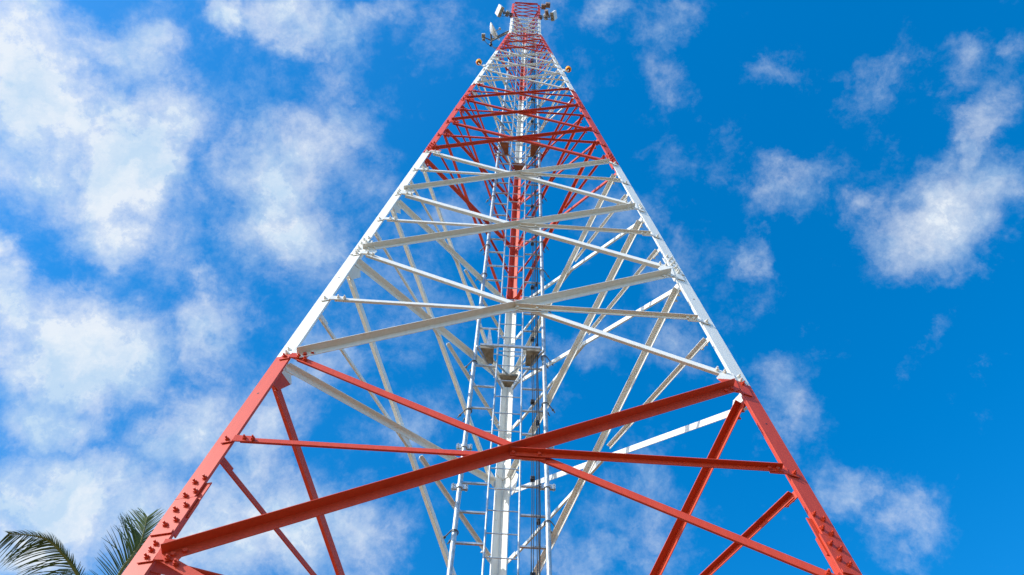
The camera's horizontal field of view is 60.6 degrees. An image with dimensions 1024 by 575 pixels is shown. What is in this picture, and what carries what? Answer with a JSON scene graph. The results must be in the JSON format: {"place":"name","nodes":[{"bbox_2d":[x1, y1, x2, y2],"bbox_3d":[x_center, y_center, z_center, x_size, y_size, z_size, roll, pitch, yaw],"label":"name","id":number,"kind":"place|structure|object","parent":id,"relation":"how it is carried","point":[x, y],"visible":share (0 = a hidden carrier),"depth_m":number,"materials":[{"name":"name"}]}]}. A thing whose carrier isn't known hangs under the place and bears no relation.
{"place":"outdoors","nodes":[
{"label":"outdoors","id":0,"kind":"place"},
{"bbox_2d":[0,0,1023,574],"label":"sky","id":1,"kind":"structure","parent":0,"point":[838,185],"materials":[{"name":"blue"}]},
{"bbox_3d":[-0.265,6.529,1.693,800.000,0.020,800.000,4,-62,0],"label":"ground","id":2,"kind":"structure","parent":0,"visible":0},
{"bbox_2d":[0,508,163,574],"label":"palm tree","id":3,"kind":"object","parent":2,"relation":"on","point":[138,540],"visible":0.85,"depth_m":12.16,"materials":[{"name":"green plant"}]},
{"bbox_2d":[122,2,861,574],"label":"lattice tower","id":4,"kind":"structure","parent":2,"relation":"on","point":[160,552],"depth_m":10.62,"materials":[{"name":"metal"}]},
{"bbox_2d":[476,59,484,66],"bbox_3d":[-0.867,-6.085,23.834,0.261,0.446,0.170,33,-66,-15],"label":"obstruction lamp","id":5,"kind":"object","parent":4,"relation":"attached to","point":[478,61],"visible":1,"depth_m":23.82,"materials":[{"name":"orange glass"}]},
{"bbox_2d":[481,22,508,48],"bbox_3d":[-0.596,-8.355,29.262,0.840,1.626,0.662,19,-63,-9],"label":"dish antenna","id":6,"kind":"object","parent":4,"relation":"attached to","point":[494,34],"visible":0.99,"depth_m":29.51,"materials":[{"name":"metal"}]},
{"bbox_2d":[443,16,555,574],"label":"climbing ladder","id":7,"kind":"object","parent":4,"relation":"attached to","point":[461,485],"visible":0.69,"depth_m":14.13,"materials":[{"name":"metal"}]},
{"bbox_2d":[476,328,544,389],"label":"rest platform","id":8,"kind":"structure","parent":7,"relation":"attached to","point":[487,353],"depth_m":14.62,"materials":[{"name":"metal"}]},
{"bbox_2d":[497,134,540,170],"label":"rest platform","id":9,"kind":"structure","parent":7,"relation":"attached to","point":[505,148],"depth_m":21.38,"materials":[{"name":"metal"}]},
{"bbox_2d":[531,56,532,571],"bbox_3d":[0.392,-0.398,17.150,0.032,33.600,2.361,-1,-62,2],"label":"feeder cable","id":10,"kind":"object","parent":7,"relation":"attached to","point":[532,384],"visible":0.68,"depth_m":13.78,"materials":[{"name":"black rubber"}]},
{"bbox_2d":[530,48,535,574],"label":"feeder cable","id":11,"kind":"object","parent":7,"relation":"attached to","point":[532,478],"visible":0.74,"depth_m":14.00,"materials":[{"name":"black rubber"}]},
{"bbox_2d":[533,27,537,574],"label":"feeder cable","id":12,"kind":"object","parent":7,"relation":"attached to","point":[536,381],"visible":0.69,"depth_m":13.62,"materials":[{"name":"black rubber"}]},
{"bbox_2d":[533,51,539,574],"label":"feeder cable","id":13,"kind":"object","parent":7,"relation":"attached to","point":[537,398],"visible":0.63,"depth_m":13.36,"materials":[{"name":"black rubber"}]},
{"bbox_2d":[533,40,540,555],"bbox_3d":[0.453,0.106,16.227,0.067,31.501,2.371,-2,-62,2],"label":"feeder cable","id":14,"kind":"object","parent":7,"relation":"attached to","point":[539,518],"visible":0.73,"depth_m":13.37,"materials":[{"name":"black rubber"}]},
{"bbox_2d":[495,4,511,17],"bbox_3d":[-0.269,-9.943,31.695,0.624,0.690,0.381,22,-64,-10],"label":"panel antenna","id":15,"kind":"object","parent":4,"relation":"attached to","point":[500,10],"visible":1,"depth_m":31.59,"materials":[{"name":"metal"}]},
{"bbox_2d":[539,2,549,9],"bbox_3d":[1.254,-10.708,33.329,0.458,0.300,0.216,-17,-64,10],"label":"equipment box","id":16,"kind":"object","parent":4,"relation":"attached to","point":[545,6],"visible":0.99,"depth_m":33.21,"materials":[{"name":"metal"}]},
{"bbox_2d":[539,9,556,20],"bbox_3d":[1.319,-9.843,31.648,0.661,0.696,0.376,4,-62,0],"label":"panel antenna","id":17,"kind":"object","parent":4,"relation":"attached to","point":[547,15],"visible":1,"depth_m":31.54,"materials":[{"name":"metal"}]},
{"bbox_2d":[563,66,570,72],"bbox_3d":[1.507,-5.914,23.866,0.235,0.446,0.169,-16,-64,10],"label":"obstruction lamp","id":18,"kind":"object","parent":4,"relation":"attached to","point":[567,69],"visible":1,"depth_m":23.86,"materials":[{"name":"orange glass"}]}
]}

